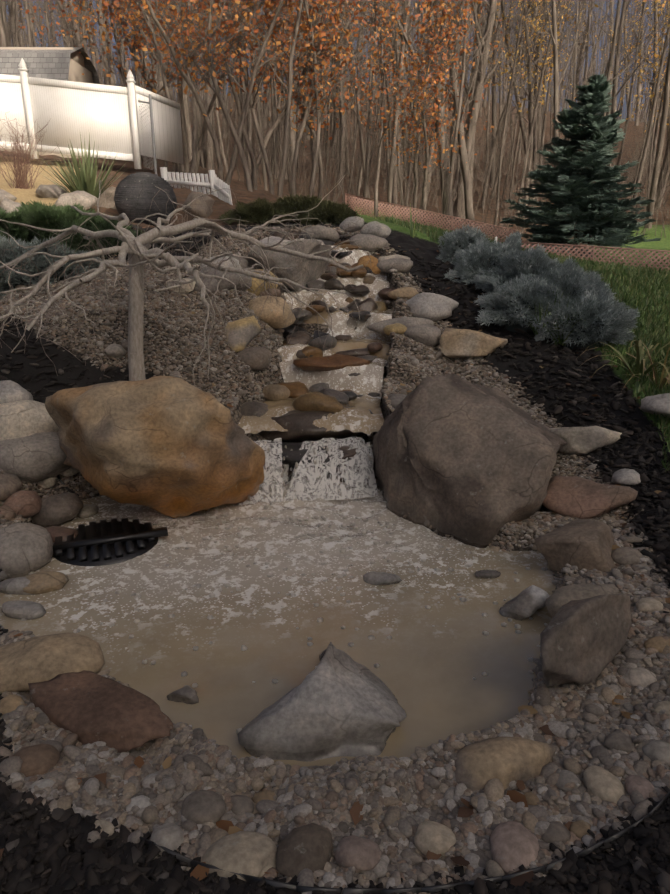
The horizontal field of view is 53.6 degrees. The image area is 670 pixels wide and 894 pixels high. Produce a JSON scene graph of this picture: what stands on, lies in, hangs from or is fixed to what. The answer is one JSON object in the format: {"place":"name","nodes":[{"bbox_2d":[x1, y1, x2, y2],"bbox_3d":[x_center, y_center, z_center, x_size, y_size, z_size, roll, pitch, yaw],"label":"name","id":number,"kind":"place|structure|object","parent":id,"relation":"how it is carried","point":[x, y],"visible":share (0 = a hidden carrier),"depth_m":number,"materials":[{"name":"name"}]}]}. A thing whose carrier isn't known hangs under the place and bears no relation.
{"place":"outdoors","nodes":[
{"label":"outdoors","id":0,"kind":"place"},
{"bbox_2d":[0,476,555,766],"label":"pond water","id":1,"kind":"structure","parent":0,"point":[425,672],"depth_m":3.42,"materials":[{"name":"beige liquid"}]},
{"bbox_2d":[53,518,167,565],"bbox_3d":[-1.451,0.596,4.189,0.642,0.138,0.632,12,21,32],"label":"drain grate","id":2,"kind":"object","parent":1,"relation":"on","point":[103,542],"visible":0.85,"depth_m":4.09,"materials":[{"name":"black plastic"}]},
{"bbox_2d":[21,441,547,733],"bbox_3d":[-0.153,0.552,3.869,3.039,0.352,2.836,17,24,41],"label":"water foam","id":3,"kind":"object","parent":1,"relation":"on","point":[320,619],"visible":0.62,"depth_m":3.98,"materials":[{"name":"beige"}]},
{"bbox_2d":[238,436,377,504],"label":"waterfall sheets","id":4,"kind":"object","parent":1,"relation":"on","point":[354,479],"visible":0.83,"depth_m":4.99,"materials":[{"name":"white liquid"}]},
{"bbox_2d":[238,238,392,434],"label":"stream water","id":5,"kind":"structure","parent":0,"point":[357,416],"depth_m":6.27,"materials":[{"name":"white liquid"}]},
{"bbox_2d":[0,82,669,889],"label":"ground","id":6,"kind":"structure","parent":0,"point":[408,244],"depth_m":7.24,"materials":[{"name":"brown soil"}]},
{"bbox_2d":[0,112,60,188],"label":"bare shrub twigs","id":7,"kind":"object","parent":6,"relation":"on","point":[20,166],"visible":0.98,"depth_m":11.34,"materials":[{"name":"brown plant"}]},
{"bbox_2d":[0,47,92,157],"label":"shed walls","id":8,"kind":"structure","parent":6,"relation":"on","point":[77,68],"depth_m":18.45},
{"bbox_2d":[0,47,99,83],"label":"shed roof","id":9,"kind":"structure","parent":8,"relation":"on","point":[50,64],"depth_m":17.78,"materials":[{"name":"grey"}]},
{"bbox_2d":[0,235,101,298],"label":"low shrub","id":10,"kind":"object","parent":6,"relation":"on","point":[38,260],"depth_m":6.20,"materials":[{"name":"plant"}]},
{"bbox_2d":[0,200,148,258],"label":"low shrub","id":11,"kind":"object","parent":6,"relation":"on","point":[64,217],"depth_m":7.06,"materials":[{"name":"green plant"}]},
{"bbox_2d":[32,132,128,197],"bbox_3d":[-3.942,-4.341,10.391,1.628,1.049,1.568,0,18,-1],"label":"yucca plant","id":12,"kind":"object","parent":6,"relation":"on","point":[84,178],"visible":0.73,"depth_m":10.17,"materials":[{"name":"green plant"}]},
{"bbox_2d":[0,58,183,168],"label":"vinyl fence","id":13,"kind":"object","parent":6,"relation":"on","point":[107,116],"visible":0.92,"depth_m":14.40,"materials":[{"name":"white plastic"}]},
{"bbox_2d":[114,172,176,225],"bbox_3d":[-2.811,-3.658,9.854,0.902,0.774,0.857,0,18,-1],"label":"stone sphere","id":14,"kind":"object","parent":6,"relation":"on","point":[135,193],"visible":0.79,"depth_m":9.54,"materials":[{"name":"grey stone"}]},
{"bbox_2d":[138,94,157,175],"bbox_3d":[-4.080,-6.705,14.472,0.338,1.750,0.056,6,19,19],"label":"lattice panel","id":15,"kind":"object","parent":6,"relation":"on","point":[152,131],"depth_m":14.41,"materials":[{"name":"grey plastic"}]},
{"bbox_2d":[0,175,371,388],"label":"weeping tree","id":16,"kind":"object","parent":6,"relation":"on","point":[139,246],"depth_m":5.07,"materials":[{"name":"grey wood"}]},
{"bbox_2d":[160,167,232,204],"bbox_3d":[-2.666,-4.971,13.502,2.335,1.433,0.482,16,24,41],"label":"picket fence","id":17,"kind":"object","parent":6,"relation":"on","point":[217,183],"visible":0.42,"depth_m":13.45,"materials":[{"name":"white plastic"}]},
{"bbox_2d":[28,0,483,224],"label":"bare trees","id":18,"kind":"object","parent":6,"relation":"on","point":[251,182],"visible":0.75,"depth_m":17.98,"materials":[{"name":"brown plant"}]},
{"bbox_2d":[18,0,493,181],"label":"autumn leaves","id":19,"kind":"object","parent":18,"relation":"attached to","point":[320,34],"visible":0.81,"depth_m":18.16,"materials":[{"name":"orange plant"}]},
{"bbox_2d":[19,1,537,146],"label":"autumn leaves","id":20,"kind":"object","parent":6,"relation":"on","point":[447,85],"visible":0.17,"depth_m":25.34,"materials":[{"name":"orange plant"}]},
{"bbox_2d":[217,193,361,224],"bbox_3d":[-0.734,-3.812,10.842,2.379,0.720,1.939,0,18,-1],"label":"bank shrub","id":21,"kind":"object","parent":6,"relation":"on","point":[323,211],"depth_m":10.62,"materials":[{"name":"green plant"}]},
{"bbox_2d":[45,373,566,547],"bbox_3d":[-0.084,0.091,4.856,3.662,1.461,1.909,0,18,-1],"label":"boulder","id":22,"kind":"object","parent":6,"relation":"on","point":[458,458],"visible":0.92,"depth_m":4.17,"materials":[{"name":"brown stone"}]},
{"bbox_2d":[0,223,636,528],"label":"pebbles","id":23,"kind":"object","parent":6,"relation":"on","point":[415,364],"visible":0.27,"depth_m":5.77,"materials":[{"name":"grey gravel"}]},
{"bbox_2d":[57,475,78,495],"bbox_3d":[-2.002,0.162,4.904,0.129,0.365,0.315,-10,20,-28],"label":"black hose","id":24,"kind":"object","parent":23,"relation":"on","point":[63,483],"visible":0.27,"depth_m":4.83,"materials":[{"name":"black plastic"}]},
{"bbox_2d":[236,227,406,404],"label":"stream cobbles","id":25,"kind":"object","parent":6,"relation":"on","point":[256,358],"visible":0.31,"depth_m":6.80,"materials":[{"name":"brown stone"}]},
{"bbox_2d":[0,511,669,893],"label":"pebbles","id":26,"kind":"object","parent":6,"relation":"on","point":[404,799],"visible":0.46,"depth_m":2.24,"materials":[{"name":"grey gravel"}]},
{"bbox_2d":[0,184,669,880],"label":"border rock","id":27,"kind":"object","parent":6,"relation":"on","point":[336,702],"visible":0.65,"depth_m":2.73,"materials":[{"name":"grey stone"}]},
{"bbox_2d":[0,227,669,893],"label":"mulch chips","id":28,"kind":"object","parent":6,"relation":"on","point":[58,873],"visible":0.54,"depth_m":1.96,"materials":[{"name":"black wood"}]},
{"bbox_2d":[0,0,669,230],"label":"bare trees","id":29,"kind":"object","parent":6,"relation":"on","point":[478,79],"visible":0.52,"depth_m":26.20,"materials":[{"name":"brown plant"}]},
{"bbox_2d":[0,245,669,893],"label":"mulch chips","id":30,"kind":"object","parent":6,"relation":"on","point":[176,873],"visible":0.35,"depth_m":1.94,"materials":[{"name":"black wood"}]},
{"bbox_2d":[0,227,669,886],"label":"fallen leaves","id":31,"kind":"object","parent":6,"relation":"on","point":[200,871],"visible":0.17,"depth_m":2.13,"materials":[{"name":"brown plant"}]},
{"bbox_2d":[1,0,669,237],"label":"bare trees","id":32,"kind":"object","parent":6,"relation":"on","point":[482,180],"visible":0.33,"depth_m":29.66,"materials":[{"name":"brown plant"}]},
{"bbox_2d":[6,0,668,124],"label":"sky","id":33,"kind":"structure","parent":6,"relation":"on","point":[592,43],"depth_m":81.97,"materials":[{"name":"brown plant"}]},
{"bbox_2d":[6,0,669,210],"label":"bare trees","id":34,"kind":"object","parent":6,"relation":"on","point":[275,99],"visible":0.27,"depth_m":39.84,"materials":[{"name":"brown plant"}]},
{"bbox_2d":[6,0,669,149],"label":"woods trees","id":35,"kind":"object","parent":6,"relation":"on","point":[639,88],"visible":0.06,"depth_m":66.67,"materials":[{"name":"brown plant"}]},
{"bbox_2d":[139,791,669,893],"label":"steel edging","id":36,"kind":"object","parent":6,"relation":"on","point":[436,888],"visible":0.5,"depth_m":1.85,"materials":[{"name":"grey metal"}]},
{"bbox_2d":[409,203,420,237],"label":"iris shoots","id":37,"kind":"object","parent":6,"relation":"on","point":[412,233],"visible":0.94,"depth_m":9.50,"materials":[{"name":"green plant"}]},
{"bbox_2d":[345,194,515,240],"bbox_3d":[3.042,-7.694,22.729,6.623,2.046,0.024,13,22,34],"label":"lattice fence","id":38,"kind":"object","parent":6,"relation":"on","point":[452,219],"visible":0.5,"depth_m":22.70,"materials":[{"name":"brown wood"}]},
{"bbox_2d":[372,216,669,471],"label":"lawn grass","id":39,"kind":"structure","parent":6,"relation":"on","point":[626,275],"depth_m":10.63,"materials":[{"name":"green plant"}]},
{"bbox_2d":[436,224,639,349],"bbox_3d":[2.205,-1.884,7.750,1.785,1.412,3.420,0,18,-1],"label":"blue juniper shrub","id":40,"kind":"object","parent":6,"relation":"on","point":[510,258],"depth_m":6.83,"materials":[{"name":"plant"}]},
{"bbox_2d":[518,299,565,334],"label":"branches","id":41,"kind":"object","parent":6,"relation":"on","point":[540,314],"visible":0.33,"depth_m":6.51,"materials":[{"name":"green plant"}]},
{"bbox_2d":[534,282,573,313],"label":"branches","id":42,"kind":"object","parent":6,"relation":"on","point":[555,300],"visible":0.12,"depth_m":6.66,"materials":[{"name":"green plant"}]},
{"bbox_2d":[457,0,669,131],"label":"autumn leaves","id":43,"kind":"object","parent":6,"relation":"on","point":[639,54],"visible":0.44,"depth_m":31.50,"materials":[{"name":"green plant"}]},
{"bbox_2d":[533,297,597,345],"bbox_3d":[2.212,-1.233,6.495,0.802,0.473,0.730,15,23,39],"label":"shrub","id":44,"kind":"object","parent":6,"relation":"on","point":[559,342],"visible":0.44,"depth_m":6.50,"materials":[{"name":"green plant"}]},
{"bbox_2d":[524,104,632,254],"bbox_3d":[7.744,-8.356,20.452,3.949,5.304,4.618,0,18,-1],"label":"spruce wood","id":45,"kind":"object","parent":6,"relation":"on","point":[584,139],"visible":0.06,"depth_m":20.46,"materials":[{"name":"brown plant"}]},
{"bbox_2d":[499,73,661,254],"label":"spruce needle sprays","id":46,"kind":"object","parent":45,"relation":"attached to","point":[601,135],"visible":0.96,"depth_m":19.84,"materials":[{"name":"green plant"}]},
{"bbox_2d":[497,240,669,270],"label":"lattice fence","id":47,"kind":"object","parent":6,"relation":"on","point":[613,254],"visible":0.33,"depth_m":16.78,"materials":[{"name":"brown wood"}]},
{"bbox_2d":[576,340,669,380],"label":"grass tuft","id":48,"kind":"object","parent":6,"relation":"on","point":[641,359],"visible":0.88,"depth_m":5.83,"materials":[{"name":"green plant"}]},
{"bbox_2d":[609,340,669,389],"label":"daylily plant","id":49,"kind":"object","parent":6,"relation":"on","point":[662,379],"visible":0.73,"depth_m":5.64,"materials":[{"name":"green plant"}]}
]}

